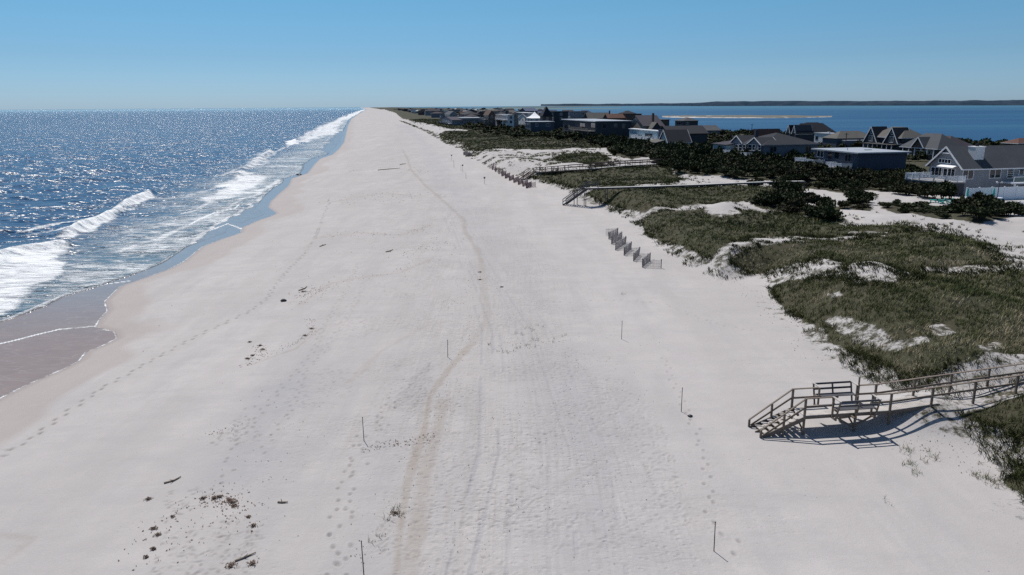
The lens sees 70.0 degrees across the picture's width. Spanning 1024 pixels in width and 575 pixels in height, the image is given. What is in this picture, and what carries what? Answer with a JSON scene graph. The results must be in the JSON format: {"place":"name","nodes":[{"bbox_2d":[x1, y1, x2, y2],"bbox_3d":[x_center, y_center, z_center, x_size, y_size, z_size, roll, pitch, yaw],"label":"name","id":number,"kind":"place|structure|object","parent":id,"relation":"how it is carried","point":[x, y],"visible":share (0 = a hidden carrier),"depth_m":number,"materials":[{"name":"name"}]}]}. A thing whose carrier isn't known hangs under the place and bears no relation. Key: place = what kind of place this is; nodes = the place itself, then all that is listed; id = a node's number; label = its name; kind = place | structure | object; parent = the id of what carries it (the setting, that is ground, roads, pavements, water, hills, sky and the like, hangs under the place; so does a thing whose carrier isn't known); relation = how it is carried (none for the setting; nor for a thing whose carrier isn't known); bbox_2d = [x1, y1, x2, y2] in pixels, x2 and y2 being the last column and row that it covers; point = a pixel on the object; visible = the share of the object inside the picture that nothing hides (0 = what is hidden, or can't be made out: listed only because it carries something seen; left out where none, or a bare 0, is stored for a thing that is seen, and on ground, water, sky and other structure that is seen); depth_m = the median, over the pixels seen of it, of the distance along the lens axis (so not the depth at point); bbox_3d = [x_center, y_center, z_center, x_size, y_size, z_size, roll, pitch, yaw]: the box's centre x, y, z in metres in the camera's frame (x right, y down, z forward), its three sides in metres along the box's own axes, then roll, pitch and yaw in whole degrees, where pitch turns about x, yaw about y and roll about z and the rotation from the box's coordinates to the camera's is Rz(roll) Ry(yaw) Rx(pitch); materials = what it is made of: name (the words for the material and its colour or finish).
{"place":"outdoors","nodes":[
{"label":"outdoors","id":0,"kind":"place"},
{"bbox_2d":[0,107,365,397],"bbox_3d":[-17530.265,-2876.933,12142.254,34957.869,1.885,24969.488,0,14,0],"label":"sea water","id":1,"kind":"structure","parent":0,"point":[99,208],"depth_m":165.84,"materials":[{"name":"liquid"}]},
{"bbox_2d":[0,107,1023,574],"bbox_3d":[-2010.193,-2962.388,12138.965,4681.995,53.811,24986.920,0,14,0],"label":"beach ground","id":2,"kind":"structure","parent":0,"point":[98,445],"depth_m":45.78,"materials":[{"name":"sand"}]},
{"bbox_2d":[445,111,456,116],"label":"pale gable cottage","id":3,"kind":"structure","parent":2,"relation":"on","point":[450,114],"depth_m":777.75,"materials":[{"name":"grey"}]},
{"bbox_2d":[438,117,477,125],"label":"grey row house","id":4,"kind":"structure","parent":2,"relation":"on","point":[453,121],"depth_m":606.95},
{"bbox_2d":[457,111,479,116],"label":"dark dormer house","id":5,"kind":"structure","parent":2,"relation":"on","point":[467,113],"depth_m":772.26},
{"bbox_2d":[457,117,483,122],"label":"pale terrace house","id":6,"kind":"structure","parent":2,"relation":"on","point":[471,118],"depth_m":607.97,"materials":[{"name":"grey"}]},
{"bbox_2d":[479,110,495,125],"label":"brown gable house","id":7,"kind":"structure","parent":2,"relation":"on","point":[489,117],"depth_m":534.78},
{"bbox_2d":[495,114,513,126],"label":"white block house","id":8,"kind":"structure","parent":2,"relation":"on","point":[506,119],"depth_m":519.65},
{"bbox_2d":[489,163,535,187],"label":"sand fence","id":9,"kind":"object","parent":2,"relation":"on","point":[527,184],"visible":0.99,"depth_m":178.16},
{"bbox_2d":[508,113,518,127],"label":"tan block house","id":10,"kind":"structure","parent":2,"relation":"on","point":[515,119],"depth_m":521.12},
{"bbox_2d":[516,112,539,124],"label":"white roofed house","id":11,"kind":"structure","parent":2,"relation":"on","point":[531,116],"depth_m":552.63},
{"bbox_2d":[520,108,537,112],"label":"blue roof cottage","id":12,"kind":"structure","parent":2,"relation":"on","point":[532,110],"depth_m":731.72,"materials":[{"name":"stone"}]},
{"bbox_2d":[524,121,554,131],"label":"house","id":13,"kind":"structure","parent":2,"relation":"on","point":[535,126],"depth_m":417.86,"materials":[{"name":"blue wood"}]},
{"bbox_2d":[539,106,552,120],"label":"peaked dark house","id":14,"kind":"structure","parent":2,"relation":"on","point":[545,115],"depth_m":465.29,"materials":[{"name":"brown"}]},
{"bbox_2d":[550,111,568,128],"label":"black roof house","id":15,"kind":"structure","parent":2,"relation":"on","point":[557,116],"depth_m":475.16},
{"bbox_2d":[118,166,1012,571],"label":"beach litter","id":16,"kind":"object","parent":2,"relation":"on","point":[374,446],"visible":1,"depth_m":39.16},
{"bbox_2d":[568,111,587,118],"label":"square grey house","id":17,"kind":"structure","parent":2,"relation":"on","point":[576,114],"depth_m":550.21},
{"bbox_2d":[519,159,662,179],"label":"railed walkway","id":18,"kind":"structure","parent":2,"relation":"on","point":[595,165],"depth_m":178.66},
{"bbox_2d":[561,119,630,137],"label":"long flat house","id":19,"kind":"structure","parent":2,"relation":"on","point":[607,127],"depth_m":334.59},
{"bbox_2d":[584,112,608,118],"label":"beige roof house","id":20,"kind":"structure","parent":2,"relation":"on","point":[593,115],"depth_m":527.79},
{"bbox_2d":[603,111,641,119],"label":"tower house","id":21,"kind":"structure","parent":2,"relation":"on","point":[627,115],"depth_m":483.66,"materials":[{"name":"brown"}]},
{"bbox_2d":[606,228,661,267],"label":"sand fence","id":22,"kind":"object","parent":2,"relation":"on","point":[627,248],"visible":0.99,"depth_m":92.48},
{"bbox_2d":[629,128,664,138],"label":"blue flat house","id":23,"kind":"structure","parent":2,"relation":"on","point":[643,133],"depth_m":292.08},
{"bbox_2d":[631,113,664,129],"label":"broad gable house","id":24,"kind":"structure","parent":2,"relation":"on","point":[652,122],"depth_m":333.04,"materials":[{"name":"beige"}]},
{"bbox_2d":[661,152,677,158],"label":"dune shrub","id":25,"kind":"object","parent":2,"relation":"on","point":[666,155],"visible":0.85,"depth_m":196.02,"materials":[{"name":"green plant"}]},
{"bbox_2d":[672,159,684,171],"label":"dune shrub","id":26,"kind":"object","parent":2,"relation":"on","point":[679,164],"visible":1,"depth_m":164.88,"materials":[{"name":"green plant"}]},
{"bbox_2d":[650,125,708,144],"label":"pale gable house","id":27,"kind":"structure","parent":2,"relation":"on","point":[689,135],"depth_m":272.37,"materials":[{"name":"grey"}]},
{"bbox_2d":[562,181,805,206],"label":"boardwalk","id":28,"kind":"structure","parent":2,"relation":"on","point":[586,188],"depth_m":134.24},
{"bbox_2d":[674,117,698,125],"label":"distant house","id":29,"kind":"structure","parent":2,"relation":"on","point":[686,121],"depth_m":464.04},
{"bbox_2d":[676,152,697,160],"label":"dune shrub","id":30,"kind":"object","parent":2,"relation":"on","point":[685,156],"visible":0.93,"depth_m":185.07,"materials":[{"name":"green plant"}]},
{"bbox_2d":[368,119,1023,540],"bbox_3d":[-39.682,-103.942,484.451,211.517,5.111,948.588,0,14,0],"label":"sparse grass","id":31,"kind":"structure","parent":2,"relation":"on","point":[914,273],"depth_m":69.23,"materials":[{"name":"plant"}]},
{"bbox_2d":[686,162,709,173],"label":"dune shrub","id":32,"kind":"object","parent":2,"relation":"on","point":[696,166],"visible":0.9,"depth_m":165.27,"materials":[{"name":"green plant"}]},
{"bbox_2d":[393,109,1007,161],"bbox_3d":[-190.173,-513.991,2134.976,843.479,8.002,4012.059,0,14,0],"label":"distant scrub","id":33,"kind":"object","parent":2,"relation":"on","point":[619,144],"visible":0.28,"depth_m":265.61,"materials":[{"name":"green plant"}]},
{"bbox_2d":[697,156,714,163],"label":"dune shrub","id":34,"kind":"object","parent":2,"relation":"on","point":[704,160],"visible":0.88,"depth_m":182.02,"materials":[{"name":"green plant"}]},
{"bbox_2d":[691,125,721,133],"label":"bayside grey house","id":35,"kind":"structure","parent":2,"relation":"on","point":[712,128],"depth_m":398.15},
{"bbox_2d":[412,119,1023,505],"bbox_3d":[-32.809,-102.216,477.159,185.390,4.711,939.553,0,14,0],"label":"beach grass","id":36,"kind":"structure","parent":2,"relation":"on","point":[953,286],"depth_m":73.03,"materials":[{"name":"plant"}]},
{"bbox_2d":[716,164,736,174],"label":"dune shrub","id":37,"kind":"object","parent":2,"relation":"on","point":[724,169],"visible":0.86,"depth_m":156.68,"materials":[{"name":"green plant"}]},
{"bbox_2d":[727,169,746,177],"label":"dune shrub","id":38,"kind":"object","parent":2,"relation":"on","point":[734,173],"visible":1,"depth_m":154.34,"materials":[{"name":"green plant"}]},
{"bbox_2d":[738,165,758,175],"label":"dune shrub","id":39,"kind":"object","parent":2,"relation":"on","point":[749,168],"visible":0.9,"depth_m":157.48,"materials":[{"name":"green plant"}]},
{"bbox_2d":[749,171,765,177],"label":"dune shrub","id":40,"kind":"object","parent":2,"relation":"on","point":[755,174],"visible":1,"depth_m":154.39,"materials":[{"name":"green plant"}]},
{"bbox_2d":[747,162,767,166],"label":"dune shrub","id":41,"kind":"object","parent":2,"relation":"on","point":[757,164],"visible":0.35,"depth_m":160.21,"materials":[{"name":"green plant"}]},
{"bbox_2d":[745,194,774,205],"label":"dune shrub","id":42,"kind":"object","parent":2,"relation":"on","point":[759,200],"visible":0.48,"depth_m":113.20,"materials":[{"name":"green plant"}]},
{"bbox_2d":[711,130,820,160],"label":"dark roofed house","id":43,"kind":"structure","parent":2,"relation":"on","point":[781,144],"depth_m":211.40,"materials":[{"name":"grey"}]},
{"bbox_2d":[751,129,780,135],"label":"bayside brown house","id":44,"kind":"structure","parent":2,"relation":"on","point":[762,132],"depth_m":300.18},
{"bbox_2d":[764,170,776,176],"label":"dune shrub","id":45,"kind":"object","parent":2,"relation":"on","point":[771,173],"visible":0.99,"depth_m":155.33,"materials":[{"name":"green plant"}]},
{"bbox_2d":[765,192,791,204],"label":"dune shrub","id":46,"kind":"object","parent":2,"relation":"on","point":[776,198],"visible":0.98,"depth_m":110.59,"materials":[{"name":"green plant"}]},
{"bbox_2d":[770,177,788,187],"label":"dune shrub","id":47,"kind":"object","parent":2,"relation":"on","point":[778,181],"visible":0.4,"depth_m":131.29,"materials":[{"name":"green plant"}]},
{"bbox_2d":[776,166,787,175],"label":"dune shrub","id":48,"kind":"object","parent":2,"relation":"on","point":[782,170],"visible":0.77,"depth_m":157.01,"materials":[{"name":"green plant"}]},
{"bbox_2d":[776,180,788,188],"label":"dune shrub","id":49,"kind":"object","parent":2,"relation":"on","point":[784,184],"visible":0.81,"depth_m":126.84,"materials":[{"name":"green plant"}]},
{"bbox_2d":[776,174,796,180],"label":"dune shrub","id":50,"kind":"object","parent":2,"relation":"on","point":[789,177],"visible":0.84,"depth_m":150.00,"materials":[{"name":"green plant"}]},
{"bbox_2d":[776,204,800,211],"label":"dune shrub","id":51,"kind":"object","parent":2,"relation":"on","point":[789,208],"visible":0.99,"depth_m":106.18,"materials":[{"name":"green plant"}]},
{"bbox_2d":[785,166,796,174],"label":"dune shrub","id":52,"kind":"object","parent":2,"relation":"on","point":[790,170],"visible":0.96,"depth_m":154.03,"materials":[{"name":"green plant"}]},
{"bbox_2d":[777,197,808,207],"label":"dune shrub","id":53,"kind":"object","parent":2,"relation":"on","point":[798,202],"visible":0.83,"depth_m":107.84,"materials":[{"name":"green plant"}]},
{"bbox_2d":[787,184,807,193],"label":"dune shrub","id":54,"kind":"object","parent":2,"relation":"on","point":[795,188],"visible":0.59,"depth_m":117.62,"materials":[{"name":"green plant"}]},
{"bbox_2d":[794,173,813,180],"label":"dune shrub","id":55,"kind":"object","parent":2,"relation":"on","point":[800,177],"visible":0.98,"depth_m":149.31,"materials":[{"name":"green plant"}]},
{"bbox_2d":[796,168,814,176],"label":"dune shrub","id":56,"kind":"object","parent":2,"relation":"on","point":[810,171],"visible":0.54,"depth_m":154.16,"materials":[{"name":"green plant"}]},
{"bbox_2d":[785,122,835,141],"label":"gambrel house","id":57,"kind":"structure","parent":2,"relation":"on","point":[806,131],"depth_m":318.29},
{"bbox_2d":[801,189,821,203],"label":"dune shrub","id":58,"kind":"object","parent":2,"relation":"on","point":[811,197],"visible":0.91,"depth_m":108.51,"materials":[{"name":"green plant"}]},
{"bbox_2d":[801,205,828,216],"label":"dune shrub","id":59,"kind":"object","parent":2,"relation":"on","point":[812,210],"visible":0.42,"depth_m":101.20,"materials":[{"name":"green plant"}]},
{"bbox_2d":[808,161,828,170],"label":"dune shrub","id":60,"kind":"object","parent":2,"relation":"on","point":[818,166],"visible":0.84,"depth_m":166.01,"materials":[{"name":"green plant"}]},
{"bbox_2d":[811,181,826,188],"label":"dune shrub","id":61,"kind":"object","parent":2,"relation":"on","point":[818,184],"visible":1,"depth_m":139.81,"materials":[{"name":"green plant"}]},
{"bbox_2d":[814,132,832,142],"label":"white flat house","id":62,"kind":"structure","parent":2,"relation":"on","point":[818,136],"depth_m":299.94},
{"bbox_2d":[819,196,836,206],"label":"dune shrub","id":63,"kind":"object","parent":2,"relation":"on","point":[825,201],"visible":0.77,"depth_m":104.52,"materials":[{"name":"green plant"}]},
{"bbox_2d":[815,206,846,219],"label":"dune shrub","id":64,"kind":"object","parent":2,"relation":"on","point":[830,213],"visible":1,"depth_m":97.58,"materials":[{"name":"green plant"}]},
{"bbox_2d":[825,180,840,189],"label":"dune shrub","id":65,"kind":"object","parent":2,"relation":"on","point":[832,184],"visible":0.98,"depth_m":136.67,"materials":[{"name":"green plant"}]},
{"bbox_2d":[817,168,850,178],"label":"dune shrub","id":66,"kind":"object","parent":2,"relation":"on","point":[829,172],"visible":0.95,"depth_m":149.56,"materials":[{"name":"green plant"}]},
{"bbox_2d":[822,131,865,147],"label":"grey house","id":67,"kind":"structure","parent":2,"relation":"on","point":[835,140],"depth_m":283.66,"materials":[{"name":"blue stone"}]},
{"bbox_2d":[837,200,851,207],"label":"dune shrub","id":68,"kind":"object","parent":2,"relation":"on","point":[845,203],"visible":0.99,"depth_m":110.06,"materials":[{"name":"green plant"}]},
{"bbox_2d":[794,147,911,169],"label":"flat roofed house","id":69,"kind":"structure","parent":2,"relation":"on","point":[853,158],"depth_m":169.07,"materials":[{"name":"blue stone"}]},
{"bbox_2d":[851,181,865,188],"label":"dune shrub","id":70,"kind":"object","parent":2,"relation":"on","point":[856,184],"visible":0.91,"depth_m":134.08,"materials":[{"name":"green plant"}]},
{"bbox_2d":[847,195,870,204],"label":"dune shrub","id":71,"kind":"object","parent":2,"relation":"on","point":[854,200],"visible":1,"depth_m":110.84,"materials":[{"name":"green plant"}]},
{"bbox_2d":[853,202,869,209],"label":"dune shrub","id":72,"kind":"object","parent":2,"relation":"on","point":[860,206],"visible":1,"depth_m":108.47,"materials":[{"name":"green plant"}]},
{"bbox_2d":[852,172,872,180],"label":"dune shrub","id":73,"kind":"object","parent":2,"relation":"on","point":[867,176],"visible":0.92,"depth_m":147.31,"materials":[{"name":"green plant"}]},
{"bbox_2d":[847,189,878,199],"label":"dune shrub","id":74,"kind":"object","parent":2,"relation":"on","point":[871,195],"visible":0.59,"depth_m":114.03,"materials":[{"name":"green plant"}]},
{"bbox_2d":[871,170,889,176],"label":"dune shrub","id":75,"kind":"object","parent":2,"relation":"on","point":[884,172],"visible":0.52,"depth_m":151.56,"materials":[{"name":"green plant"}]},
{"bbox_2d":[748,363,1023,437],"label":"boardwalk","id":76,"kind":"structure","parent":2,"relation":"on","point":[873,407],"depth_m":41.48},
{"bbox_2d":[874,177,898,191],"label":"dune shrub","id":77,"kind":"object","parent":2,"relation":"on","point":[883,182],"visible":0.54,"depth_m":135.79,"materials":[{"name":"green plant"}]},
{"bbox_2d":[862,126,921,150],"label":"twin gable house","id":78,"kind":"structure","parent":2,"relation":"on","point":[885,137],"depth_m":239.21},
{"bbox_2d":[885,181,924,194],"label":"dune shrub","id":79,"kind":"object","parent":2,"relation":"on","point":[900,187],"visible":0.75,"depth_m":128.36,"materials":[{"name":"green plant"}]},
{"bbox_2d":[899,202,919,207],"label":"dune shrub","id":80,"kind":"object","parent":2,"relation":"on","point":[909,205],"visible":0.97,"depth_m":108.74,"materials":[{"name":"green plant"}]},
{"bbox_2d":[906,208,928,212],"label":"dune shrub","id":81,"kind":"object","parent":2,"relation":"on","point":[920,210],"visible":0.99,"depth_m":101.22,"materials":[{"name":"green plant"}]},
{"bbox_2d":[913,182,942,197],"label":"dune shrub","id":82,"kind":"object","parent":2,"relation":"on","point":[926,190],"visible":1,"depth_m":123.78,"materials":[{"name":"green plant"}]},
{"bbox_2d":[899,133,973,159],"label":"hip roofed house","id":83,"kind":"structure","parent":2,"relation":"on","point":[933,145],"depth_m":219.36,"materials":[{"name":"grey"}]},
{"bbox_2d":[928,181,945,197],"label":"dune shrub","id":84,"kind":"object","parent":2,"relation":"on","point":[934,183],"visible":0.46,"depth_m":124.16,"materials":[{"name":"green plant"}]},
{"bbox_2d":[939,180,950,198],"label":"dune shrub","id":85,"kind":"object","parent":2,"relation":"on","point":[945,182],"visible":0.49,"depth_m":125.51,"materials":[{"name":"green plant"}]},
{"bbox_2d":[938,205,954,212],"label":"dune shrub","id":86,"kind":"object","parent":2,"relation":"on","point":[949,208],"visible":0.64,"depth_m":102.57,"materials":[{"name":"green plant"}]},
{"bbox_2d":[941,182,958,198],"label":"dune shrub","id":87,"kind":"object","parent":2,"relation":"on","point":[951,191],"visible":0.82,"depth_m":124.72,"materials":[{"name":"green plant"}]},
{"bbox_2d":[948,197,974,203],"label":"dune shrub","id":88,"kind":"object","parent":2,"relation":"on","point":[960,201],"visible":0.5,"depth_m":109.84,"materials":[{"name":"green plant"}]},
{"bbox_2d":[905,143,1023,195],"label":"beach house","id":89,"kind":"structure","parent":2,"relation":"on","point":[962,168],"depth_m":133.74,"materials":[{"name":"grey"}]},
{"bbox_2d":[938,158,951,163],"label":"window","id":90,"kind":"structure","parent":89,"relation":"in","point":[948,161],"depth_m":135.72,"materials":[{"name":"white paint"}]},
{"bbox_2d":[947,168,955,177],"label":"window","id":91,"kind":"structure","parent":89,"relation":"in","point":[951,172],"depth_m":134.27,"materials":[{"name":"white paint"}]},
{"bbox_2d":[962,170,973,178],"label":"window","id":92,"kind":"structure","parent":89,"relation":"in","point":[969,174],"depth_m":132.22,"materials":[{"name":"white paint"}]},
{"bbox_2d":[989,169,1001,177],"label":"window","id":93,"kind":"structure","parent":89,"relation":"in","point":[992,173],"depth_m":133.26,"materials":[{"name":"white paint"}]},
{"bbox_2d":[953,203,975,215],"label":"dune shrub","id":94,"kind":"object","parent":2,"relation":"on","point":[959,208],"visible":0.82,"depth_m":97.54,"materials":[{"name":"green plant"}]},
{"bbox_2d":[964,206,993,219],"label":"dune shrub","id":95,"kind":"object","parent":2,"relation":"on","point":[981,212],"visible":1,"depth_m":94.39,"materials":[{"name":"green plant"}]},
{"bbox_2d":[967,192,993,199],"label":"dune shrub","id":96,"kind":"object","parent":2,"relation":"on","point":[977,196],"visible":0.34,"depth_m":110.24,"materials":[{"name":"green plant"}]},
{"bbox_2d":[972,197,1004,203],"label":"dune shrub","id":97,"kind":"object","parent":2,"relation":"on","point":[984,198],"visible":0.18,"depth_m":107.78,"materials":[{"name":"green plant"}]},
{"bbox_2d":[975,199,1006,215],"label":"dune shrub","id":98,"kind":"object","parent":2,"relation":"on","point":[998,203],"visible":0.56,"depth_m":100.44,"materials":[{"name":"green plant"}]},
{"bbox_2d":[965,186,1023,199],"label":"vinyl fence","id":99,"kind":"object","parent":2,"relation":"on","point":[1005,192],"visible":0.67,"depth_m":120.76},
{"bbox_2d":[984,204,1004,216],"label":"dune shrub","id":100,"kind":"object","parent":2,"relation":"on","point":[996,210],"visible":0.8,"depth_m":95.88,"materials":[{"name":"green plant"}]},
{"bbox_2d":[1001,201,1023,215],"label":"dune shrub","id":101,"kind":"object","parent":2,"relation":"on","point":[1015,207],"visible":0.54,"depth_m":101.57,"materials":[{"name":"green plant"}]},
{"bbox_2d":[1001,138,1023,144],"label":"brown roofed house","id":102,"kind":"structure","parent":2,"relation":"on","point":[1018,141],"depth_m":252.70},
{"bbox_2d":[0,0,1023,109],"label":"sky","id":103,"kind":"structure","parent":0,"point":[55,54],"materials":[{"name":"blue"}]},
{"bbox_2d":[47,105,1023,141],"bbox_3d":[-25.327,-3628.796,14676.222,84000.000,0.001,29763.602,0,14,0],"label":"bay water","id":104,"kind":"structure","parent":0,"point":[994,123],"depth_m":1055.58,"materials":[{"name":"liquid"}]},
{"bbox_2d":[662,115,831,117],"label":"sandbar","id":105,"kind":"structure","parent":104,"relation":"in","point":[741,116],"depth_m":1119.78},
{"bbox_2d":[470,108,619,108],"bbox_3d":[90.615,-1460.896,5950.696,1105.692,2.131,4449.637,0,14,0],"label":"marsh flat","id":106,"kind":"structure","parent":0,"point":[558,108],"depth_m":4377.51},
{"bbox_2d":[500,106,613,107],"bbox_3d":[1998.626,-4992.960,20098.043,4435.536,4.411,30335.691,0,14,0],"label":"marsh island","id":107,"kind":"structure","parent":0,"point":[554,106],"depth_m":10374.63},
{"bbox_2d":[541,100,1023,105],"bbox_3d":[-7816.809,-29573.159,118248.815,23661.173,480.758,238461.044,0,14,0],"label":"distant shore","id":108,"kind":"structure","parent":0,"point":[860,103],"depth_m":6731.03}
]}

